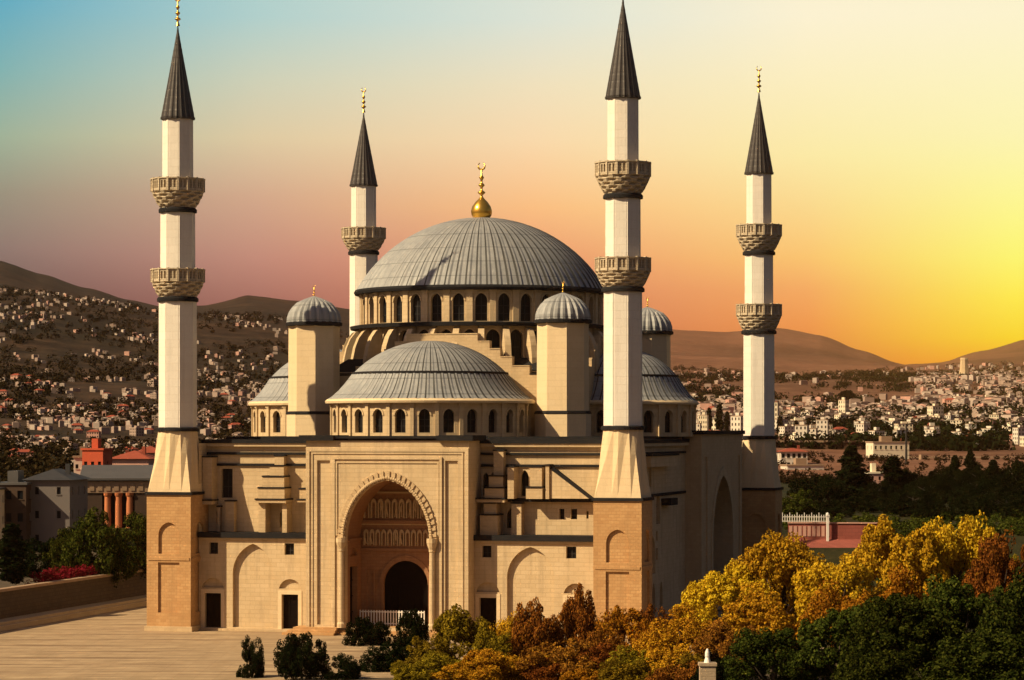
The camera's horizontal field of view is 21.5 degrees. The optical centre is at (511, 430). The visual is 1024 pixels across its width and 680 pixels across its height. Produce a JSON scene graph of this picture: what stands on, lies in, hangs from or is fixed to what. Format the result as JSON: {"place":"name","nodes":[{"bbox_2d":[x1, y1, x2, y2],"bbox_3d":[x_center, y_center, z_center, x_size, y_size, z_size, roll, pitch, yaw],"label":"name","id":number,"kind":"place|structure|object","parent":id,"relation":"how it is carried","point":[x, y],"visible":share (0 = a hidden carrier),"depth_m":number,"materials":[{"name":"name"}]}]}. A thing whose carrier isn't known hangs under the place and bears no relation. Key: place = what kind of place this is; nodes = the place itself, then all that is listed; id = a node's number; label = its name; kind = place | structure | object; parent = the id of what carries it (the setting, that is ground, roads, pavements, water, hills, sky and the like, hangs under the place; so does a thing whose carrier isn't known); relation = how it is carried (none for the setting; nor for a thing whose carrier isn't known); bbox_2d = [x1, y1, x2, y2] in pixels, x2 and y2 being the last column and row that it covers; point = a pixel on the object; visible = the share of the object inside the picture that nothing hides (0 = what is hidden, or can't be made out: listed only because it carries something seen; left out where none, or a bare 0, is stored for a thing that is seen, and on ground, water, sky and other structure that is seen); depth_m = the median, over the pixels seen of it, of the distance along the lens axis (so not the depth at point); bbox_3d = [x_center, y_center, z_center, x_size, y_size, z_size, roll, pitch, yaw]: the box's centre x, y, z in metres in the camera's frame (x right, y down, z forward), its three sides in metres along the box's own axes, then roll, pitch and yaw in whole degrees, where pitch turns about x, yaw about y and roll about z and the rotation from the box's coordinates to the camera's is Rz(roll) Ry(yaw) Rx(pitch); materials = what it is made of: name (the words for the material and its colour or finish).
{"place":"outdoors","nodes":[
{"label":"outdoors","id":0,"kind":"place"},
{"bbox_2d":[0,550,99,587],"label":"garden terrace","id":1,"kind":"structure","parent":0,"point":[3,584],"depth_m":415.13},
{"bbox_2d":[0,475,5,538],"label":"apartment house","id":2,"kind":"structure","parent":1,"relation":"on","point":[1,508],"depth_m":474.30,"materials":[{"name":"beige paint"}]},
{"bbox_2d":[0,523,28,584],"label":"clipped tree","id":3,"kind":"object","parent":1,"relation":"on","point":[12,561],"visible":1,"depth_m":401.18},
{"bbox_2d":[0,471,31,547],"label":"apartment house","id":4,"kind":"structure","parent":1,"relation":"on","point":[17,504],"depth_m":476.05,"materials":[{"name":"paint"}]},
{"bbox_2d":[21,536,57,576],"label":"green tree","id":5,"kind":"object","parent":1,"relation":"on","point":[32,558],"visible":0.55,"depth_m":429.41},
{"bbox_2d":[24,564,96,584],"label":"flower hedge","id":6,"kind":"object","parent":1,"relation":"on","point":[63,572],"visible":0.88,"depth_m":411.62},
{"bbox_2d":[42,526,97,577],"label":"green tree","id":7,"kind":"object","parent":1,"relation":"on","point":[55,549],"visible":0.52,"depth_m":428.01,"materials":[{"name":"green plant"}]},
{"bbox_2d":[60,507,137,587],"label":"green tree","id":8,"kind":"object","parent":1,"relation":"on","point":[89,530],"visible":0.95,"depth_m":425.10,"materials":[{"name":"green plant"}]},
{"bbox_2d":[98,511,146,579],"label":"green tree","id":9,"kind":"object","parent":1,"relation":"on","point":[137,525],"visible":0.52,"depth_m":434.25,"materials":[{"name":"green plant"}]},
{"bbox_2d":[0,595,146,624],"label":"pavement","id":10,"kind":"structure","parent":0,"point":[33,616],"depth_m":404.50,"materials":[{"name":"stone"}]},
{"bbox_2d":[0,261,1023,674],"bbox_3d":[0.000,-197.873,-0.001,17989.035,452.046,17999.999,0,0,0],"label":"ground","id":11,"kind":"structure","parent":0,"point":[796,351],"depth_m":1641.22,"materials":[{"name":"soil"}]},
{"bbox_2d":[23,464,91,545],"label":"apartment house","id":12,"kind":"structure","parent":11,"relation":"on","point":[59,497],"depth_m":479.12,"materials":[{"name":"grey paint"}]},
{"bbox_2d":[81,439,113,465],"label":"tower house","id":13,"kind":"structure","parent":11,"relation":"on","point":[96,454],"depth_m":557.85,"materials":[{"name":"red paint"}]},
{"bbox_2d":[80,465,153,527],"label":"columned hall","id":14,"kind":"structure","parent":11,"relation":"on","point":[116,493],"depth_m":519.32,"materials":[{"name":"stone"}]},
{"bbox_2d":[112,446,154,464],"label":"house","id":15,"kind":"structure","parent":11,"relation":"on","point":[136,458],"depth_m":596.37,"materials":[{"name":"tile"}]},
{"bbox_2d":[0,288,288,449],"bbox_3d":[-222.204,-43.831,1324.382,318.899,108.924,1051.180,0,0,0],"label":"hillside houses","id":16,"kind":"structure","parent":11,"relation":"on","point":[129,423],"depth_m":1160.47,"materials":[{"name":"paint"}]},
{"bbox_2d":[0,285,349,481],"bbox_3d":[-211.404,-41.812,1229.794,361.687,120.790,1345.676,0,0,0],"label":"hillside wood","id":17,"kind":"object","parent":11,"relation":"on","point":[33,465],"visible":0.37,"depth_m":1225.64,"materials":[{"name":"plant"}]},
{"bbox_2d":[341,88,385,334],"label":"minaret","id":18,"kind":"object","parent":11,"relation":"on","point":[363,237],"visible":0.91,"depth_m":460.14,"materials":[{"name":"stone"}]},
{"bbox_2d":[0,604,821,679],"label":"forecourt","id":19,"kind":"structure","parent":11,"relation":"on","point":[119,645],"depth_m":341.68,"materials":[{"name":"stone"}]},
{"bbox_2d":[0,569,146,618],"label":"garden wall","id":20,"kind":"structure","parent":19,"relation":"on","point":[20,600],"depth_m":407.99,"materials":[{"name":"stone"}]},
{"bbox_2d":[0,600,146,631],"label":"kerb","id":21,"kind":"structure","parent":19,"relation":"on","point":[17,625],"depth_m":400.75,"materials":[{"name":"stone"}]},
{"bbox_2d":[144,0,208,631],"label":"minaret","id":22,"kind":"object","parent":19,"relation":"on","point":[177,511],"visible":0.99,"depth_m":376.88,"materials":[{"name":"stone"}]},
{"bbox_2d":[236,635,264,677],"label":"dark shrub","id":23,"kind":"object","parent":19,"relation":"on","point":[255,659],"visible":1,"depth_m":305.85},
{"bbox_2d":[273,631,331,679],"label":"dark shrub","id":24,"kind":"object","parent":19,"relation":"on","point":[291,661],"visible":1,"depth_m":303.46,"materials":[{"name":"plant"}]},
{"bbox_2d":[341,615,375,645],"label":"dark shrub","id":25,"kind":"object","parent":19,"relation":"on","point":[362,626],"visible":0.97,"depth_m":350.85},
{"bbox_2d":[349,642,401,671],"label":"dark shrub","id":26,"kind":"object","parent":19,"relation":"on","point":[382,661],"visible":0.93,"depth_m":313.04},
{"bbox_2d":[362,621,407,645],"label":"dark shrub","id":27,"kind":"object","parent":19,"relation":"on","point":[382,632],"visible":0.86,"depth_m":350.86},
{"bbox_2d":[391,635,423,666],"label":"dark shrub","id":28,"kind":"object","parent":19,"relation":"on","point":[400,648],"visible":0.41,"depth_m":317.32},
{"bbox_2d":[395,608,429,642],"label":"dark shrub","id":29,"kind":"object","parent":19,"relation":"on","point":[408,623],"visible":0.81,"depth_m":351.25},
{"bbox_2d":[430,603,496,661],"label":"autumn bush","id":30,"kind":"object","parent":19,"relation":"on","point":[458,627],"visible":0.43,"depth_m":316.21,"materials":[{"name":"green plant"}]},
{"bbox_2d":[197,163,744,637],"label":"mosque","id":31,"kind":"structure","parent":19,"relation":"on","point":[427,439],"depth_m":378.32,"materials":[{"name":"stone"}]},
{"bbox_2d":[360,610,424,625],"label":"railing","id":32,"kind":"object","parent":31,"relation":"on","point":[385,611],"visible":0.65,"depth_m":373.45,"materials":[{"name":"metal"}]},
{"bbox_2d":[487,610,525,652],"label":"autumn bush","id":33,"kind":"object","parent":19,"relation":"on","point":[502,628],"visible":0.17,"depth_m":315.14,"materials":[{"name":"yellow plant"}]},
{"bbox_2d":[507,596,570,663],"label":"autumn bush","id":34,"kind":"object","parent":19,"relation":"on","point":[534,629],"visible":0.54,"depth_m":311.53,"materials":[{"name":"orange plant"}]},
{"bbox_2d":[548,583,602,658],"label":"autumn bush","id":35,"kind":"object","parent":19,"relation":"on","point":[580,620],"visible":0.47,"depth_m":314.04,"materials":[{"name":"orange plant"}]},
{"bbox_2d":[591,0,653,640],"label":"minaret","id":36,"kind":"object","parent":19,"relation":"on","point":[622,499],"visible":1,"depth_m":359.86,"materials":[{"name":"stone"}]},
{"bbox_2d":[594,605,655,650],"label":"autumn bush","id":37,"kind":"object","parent":19,"relation":"on","point":[619,620],"visible":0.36,"depth_m":311.38,"materials":[{"name":"orange plant"}]},
{"bbox_2d":[630,603,673,646],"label":"autumn bush","id":38,"kind":"object","parent":19,"relation":"on","point":[648,612],"visible":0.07,"depth_m":313.03,"materials":[{"name":"orange plant"}]},
{"bbox_2d":[672,560,771,631],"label":"golden tree","id":39,"kind":"object","parent":19,"relation":"on","point":[708,596],"visible":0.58,"depth_m":319.21,"materials":[{"name":"yellow plant"}]},
{"bbox_2d":[736,66,783,586],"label":"minaret","id":40,"kind":"object","parent":19,"relation":"on","point":[758,236],"visible":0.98,"depth_m":442.16,"materials":[{"name":"stone"}]},
{"bbox_2d":[698,648,716,679],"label":"gate pier","id":41,"kind":"structure","parent":11,"relation":"on","point":[707,668],"depth_m":257.30,"materials":[{"name":"stone"}]},
{"bbox_2d":[714,404,723,429],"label":"cypress","id":42,"kind":"object","parent":11,"relation":"on","point":[718,420],"visible":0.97,"depth_m":1198.94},
{"bbox_2d":[731,413,742,434],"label":"house","id":43,"kind":"structure","parent":11,"relation":"on","point":[737,421],"depth_m":1154.90,"materials":[{"name":"paint"}]},
{"bbox_2d":[726,528,825,619],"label":"golden tree","id":44,"kind":"object","parent":11,"relation":"on","point":[775,561],"visible":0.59,"depth_m":321.97,"materials":[{"name":"yellow plant"}]},
{"bbox_2d":[776,445,808,463],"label":"house","id":45,"kind":"structure","parent":11,"relation":"on","point":[788,455],"depth_m":896.14,"materials":[{"name":"paint"}]},
{"bbox_2d":[782,488,819,518],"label":"green tree","id":46,"kind":"object","parent":11,"relation":"on","point":[800,503],"visible":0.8,"depth_m":543.49,"materials":[{"name":"green plant"}]},
{"bbox_2d":[780,458,824,469],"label":"house","id":47,"kind":"structure","parent":11,"relation":"on","point":[800,463],"depth_m":856.97,"materials":[{"name":"paint"}]},
{"bbox_2d":[776,440,863,449],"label":"retaining wall","id":48,"kind":"structure","parent":11,"relation":"on","point":[859,446],"depth_m":1081.62,"materials":[{"name":"brown stone"}]},
{"bbox_2d":[816,417,828,437],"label":"house","id":49,"kind":"structure","parent":11,"relation":"on","point":[822,424],"depth_m":1182.79,"materials":[{"name":"paint"}]},
{"bbox_2d":[804,478,849,501],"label":"green tree","id":50,"kind":"object","parent":11,"relation":"on","point":[830,490],"visible":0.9,"depth_m":587.35,"materials":[{"name":"green plant"}]},
{"bbox_2d":[790,552,873,654],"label":"golden tree","id":51,"kind":"object","parent":11,"relation":"on","point":[846,573],"visible":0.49,"depth_m":317.83,"materials":[{"name":"yellow plant"}]},
{"bbox_2d":[788,522,877,547],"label":"terrace wall","id":52,"kind":"structure","parent":11,"relation":"on","point":[845,534],"depth_m":499.66,"materials":[{"name":"paint"}]},
{"bbox_2d":[820,507,854,516],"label":"green tree","id":53,"kind":"object","parent":11,"relation":"on","point":[833,511],"visible":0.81,"depth_m":551.29,"materials":[{"name":"green plant"}]},
{"bbox_2d":[671,361,1023,450],"bbox_3d":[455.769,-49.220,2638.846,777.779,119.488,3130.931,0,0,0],"label":"city wood","id":54,"kind":"object","parent":11,"relation":"on","point":[947,438],"visible":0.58,"depth_m":1466.16,"materials":[{"name":"plant"}]},
{"bbox_2d":[673,362,1023,424],"bbox_3d":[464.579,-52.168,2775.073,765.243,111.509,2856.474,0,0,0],"label":"plain houses","id":55,"kind":"structure","parent":11,"relation":"on","point":[943,393],"depth_m":1713.06,"materials":[{"name":"paint"}]},
{"bbox_2d":[833,445,875,495],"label":"conifer","id":56,"kind":"object","parent":11,"relation":"on","point":[853,476],"visible":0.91,"depth_m":608.53,"materials":[{"name":"green plant"}]},
{"bbox_2d":[864,463,882,483],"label":"house","id":57,"kind":"structure","parent":11,"relation":"on","point":[878,477],"depth_m":637.62,"materials":[{"name":"white paint"}]},
{"bbox_2d":[866,481,896,499],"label":"green tree","id":58,"kind":"object","parent":11,"relation":"on","point":[885,489],"visible":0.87,"depth_m":598.79,"materials":[{"name":"green plant"}]},
{"bbox_2d":[865,436,909,458],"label":"long building","id":59,"kind":"structure","parent":11,"relation":"on","point":[884,445],"depth_m":995.85,"materials":[{"name":"beige paint"}]},
{"bbox_2d":[830,649,945,679],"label":"green tree","id":60,"kind":"object","parent":11,"relation":"on","point":[883,665],"visible":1,"depth_m":233.87,"materials":[{"name":"green plant"}]},
{"bbox_2d":[879,456,905,493],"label":"columnar tree","id":61,"kind":"object","parent":11,"relation":"on","point":[893,471],"visible":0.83,"depth_m":618.97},
{"bbox_2d":[834,592,966,675],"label":"green tree","id":62,"kind":"object","parent":11,"relation":"on","point":[891,620],"visible":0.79,"depth_m":255.51,"materials":[{"name":"green plant"}]},
{"bbox_2d":[851,514,949,650],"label":"golden tree","id":63,"kind":"object","parent":11,"relation":"on","point":[881,551],"visible":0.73,"depth_m":326.08,"materials":[{"name":"yellow plant"}]},
{"bbox_2d":[777,450,1023,483],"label":"slope scrub","id":64,"kind":"object","parent":11,"relation":"on","point":[873,457],"visible":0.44,"depth_m":887.62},
{"bbox_2d":[782,509,1023,586],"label":"undergrowth","id":65,"kind":"object","parent":11,"relation":"on","point":[1007,523],"visible":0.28,"depth_m":522.65,"materials":[{"name":"green plant"}]},
{"bbox_2d":[785,472,1023,520],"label":"dark wood","id":66,"kind":"object","parent":11,"relation":"on","point":[954,500],"visible":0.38,"depth_m":568.68,"materials":[{"name":"plant"}]},
{"bbox_2d":[901,469,924,489],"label":"green tree","id":67,"kind":"object","parent":11,"relation":"on","point":[909,477],"visible":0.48,"depth_m":622.47,"materials":[{"name":"green plant"}]},
{"bbox_2d":[896,509,947,517],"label":"green tree","id":68,"kind":"object","parent":11,"relation":"on","point":[917,513],"visible":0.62,"depth_m":548.81,"materials":[{"name":"green plant"}]},
{"bbox_2d":[924,466,957,481],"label":"green tree","id":69,"kind":"object","parent":11,"relation":"on","point":[947,473],"visible":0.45,"depth_m":658.26,"materials":[{"name":"green plant"}]},
{"bbox_2d":[899,571,1005,674],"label":"green tree","id":70,"kind":"object","parent":11,"relation":"on","point":[951,598],"visible":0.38,"depth_m":259.84,"materials":[{"name":"green plant"}]},
{"bbox_2d":[914,510,998,597],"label":"golden tree","id":71,"kind":"object","parent":11,"relation":"on","point":[955,556],"visible":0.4,"depth_m":331.16,"materials":[{"name":"yellow plant"}]},
{"bbox_2d":[948,469,976,487],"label":"green tree","id":72,"kind":"object","parent":11,"relation":"on","point":[961,477],"visible":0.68,"depth_m":638.14,"materials":[{"name":"green plant"}]},
{"bbox_2d":[962,450,977,474],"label":"conifer","id":73,"kind":"object","parent":11,"relation":"on","point":[970,462],"visible":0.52,"depth_m":659.29,"materials":[{"name":"green plant"}]},
{"bbox_2d":[919,629,1023,679],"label":"green tree","id":74,"kind":"object","parent":11,"relation":"on","point":[968,657],"visible":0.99,"depth_m":232.94,"materials":[{"name":"green plant"}]},
{"bbox_2d":[958,465,990,486],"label":"green tree","id":75,"kind":"object","parent":11,"relation":"on","point":[978,471],"visible":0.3,"depth_m":647.89,"materials":[{"name":"green plant"}]},
{"bbox_2d":[981,459,1003,480],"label":"conifer","id":76,"kind":"object","parent":11,"relation":"on","point":[993,468],"visible":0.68,"depth_m":639.04,"materials":[{"name":"green plant"}]},
{"bbox_2d":[962,526,1023,602],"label":"orange tree","id":77,"kind":"object","parent":11,"relation":"on","point":[995,565],"visible":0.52,"depth_m":310.12,"materials":[{"name":"orange plant"}]},
{"bbox_2d":[975,566,1023,670],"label":"green tree","id":78,"kind":"object","parent":11,"relation":"on","point":[1009,613],"visible":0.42,"depth_m":254.34,"materials":[{"name":"green plant"}]},
{"bbox_2d":[985,463,1023,494],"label":"green tree","id":79,"kind":"object","parent":11,"relation":"on","point":[1013,481],"visible":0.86,"depth_m":596.91,"materials":[{"name":"green plant"}]},
{"bbox_2d":[0,0,1023,364],"label":"sky","id":80,"kind":"structure","parent":0,"point":[894,129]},
{"bbox_2d":[320,674,920,679],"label":"planted bank","id":81,"kind":"structure","parent":0,"point":[391,678],"depth_m":303.05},
{"bbox_2d":[324,652,361,679],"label":"dark shrub","id":82,"kind":"object","parent":81,"relation":"on","point":[348,671],"visible":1,"depth_m":303.13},
{"bbox_2d":[390,660,433,679],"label":"autumn bush","id":83,"kind":"object","parent":81,"relation":"on","point":[397,672],"visible":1,"depth_m":299.76,"materials":[{"name":"green plant"}]},
{"bbox_2d":[394,635,454,674],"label":"autumn bush","id":84,"kind":"object","parent":81,"relation":"on","point":[425,646],"visible":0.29,"depth_m":306.84,"materials":[{"name":"green plant"}]},
{"bbox_2d":[401,650,464,679],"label":"autumn bush","id":85,"kind":"object","parent":81,"relation":"on","point":[433,660],"visible":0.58,"depth_m":300.78,"materials":[{"name":"green plant"}]},
{"bbox_2d":[430,662,487,679],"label":"autumn bush","id":86,"kind":"object","parent":81,"relation":"on","point":[441,675],"visible":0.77,"depth_m":298.81,"materials":[{"name":"orange plant"}]},
{"bbox_2d":[452,648,524,679],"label":"autumn bush","id":87,"kind":"object","parent":81,"relation":"on","point":[491,660],"visible":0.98,"depth_m":297.70,"materials":[{"name":"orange plant"}]},
{"bbox_2d":[464,625,514,672],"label":"autumn bush","id":88,"kind":"object","parent":81,"relation":"on","point":[484,639],"visible":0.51,"depth_m":308.91,"materials":[{"name":"green plant"}]},
{"bbox_2d":[519,657,567,679],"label":"autumn bush","id":89,"kind":"object","parent":81,"relation":"on","point":[549,674],"visible":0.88,"depth_m":296.22,"materials":[{"name":"orange plant"}]},
{"bbox_2d":[505,637,601,679],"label":"autumn bush","id":90,"kind":"object","parent":81,"relation":"on","point":[564,654],"visible":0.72,"depth_m":297.46,"materials":[{"name":"orange plant"}]},
{"bbox_2d":[557,664,599,679],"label":"autumn bush","id":91,"kind":"object","parent":81,"relation":"on","point":[583,674],"visible":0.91,"depth_m":294.31,"materials":[{"name":"orange plant"}]},
{"bbox_2d":[558,642,635,679],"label":"autumn bush","id":92,"kind":"object","parent":81,"relation":"on","point":[602,655],"visible":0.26,"depth_m":298.75,"materials":[{"name":"orange plant"}]},
{"bbox_2d":[586,626,631,658],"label":"autumn bush","id":93,"kind":"object","parent":81,"relation":"on","point":[596,636],"visible":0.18,"depth_m":307.21,"materials":[{"name":"orange plant"}]},
{"bbox_2d":[596,659,651,679],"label":"autumn bush","id":94,"kind":"object","parent":81,"relation":"on","point":[606,672],"visible":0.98,"depth_m":289.52,"materials":[{"name":"green plant"}]},
{"bbox_2d":[605,645,675,678],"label":"autumn bush","id":95,"kind":"object","parent":81,"relation":"on","point":[630,657],"visible":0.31,"depth_m":295.43,"materials":[{"name":"green plant"}]},
{"bbox_2d":[639,633,694,674],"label":"autumn bush","id":96,"kind":"object","parent":81,"relation":"on","point":[659,657],"visible":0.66,"depth_m":294.19,"materials":[{"name":"yellow plant"}]},
{"bbox_2d":[631,602,711,655],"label":"amber tree","id":97,"kind":"object","parent":81,"relation":"on","point":[689,629],"visible":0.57,"depth_m":298.49,"materials":[{"name":"orange plant"}]},
{"bbox_2d":[645,660,698,679],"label":"autumn bush","id":98,"kind":"object","parent":81,"relation":"on","point":[684,674],"visible":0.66,"depth_m":281.57,"materials":[{"name":"orange plant"}]},
{"bbox_2d":[673,649,723,675],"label":"autumn bush","id":99,"kind":"object","parent":81,"relation":"on","point":[688,657],"visible":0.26,"depth_m":284.31,"materials":[{"name":"orange plant"}]},
{"bbox_2d":[690,658,751,679],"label":"autumn bush","id":100,"kind":"object","parent":81,"relation":"on","point":[721,674],"visible":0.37,"depth_m":276.94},
{"bbox_2d":[691,615,777,666],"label":"orange tree","id":101,"kind":"object","parent":81,"relation":"on","point":[718,637],"visible":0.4,"depth_m":281.44,"materials":[{"name":"orange plant"}]},
{"bbox_2d":[718,581,813,678],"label":"amber tree","id":102,"kind":"object","parent":81,"relation":"on","point":[749,609],"visible":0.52,"depth_m":293.81,"materials":[{"name":"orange plant"}]},
{"bbox_2d":[720,626,823,679],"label":"green tree","id":103,"kind":"object","parent":81,"relation":"on","point":[762,656],"visible":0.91,"depth_m":264.56,"materials":[{"name":"green plant"}]},
{"bbox_2d":[793,579,871,646],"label":"amber tree","id":104,"kind":"object","parent":81,"relation":"on","point":[827,600],"visible":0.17,"depth_m":289.73,"materials":[{"name":"orange plant"}]},
{"bbox_2d":[776,601,895,679],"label":"green tree","id":105,"kind":"object","parent":81,"relation":"on","point":[811,640],"visible":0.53,"depth_m":261.72,"materials":[{"name":"green plant"}]},
{"bbox_2d":[879,563,947,630],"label":"amber tree","id":106,"kind":"object","parent":81,"relation":"on","point":[898,578],"visible":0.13,"depth_m":294.90,"materials":[{"name":"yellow plant"}]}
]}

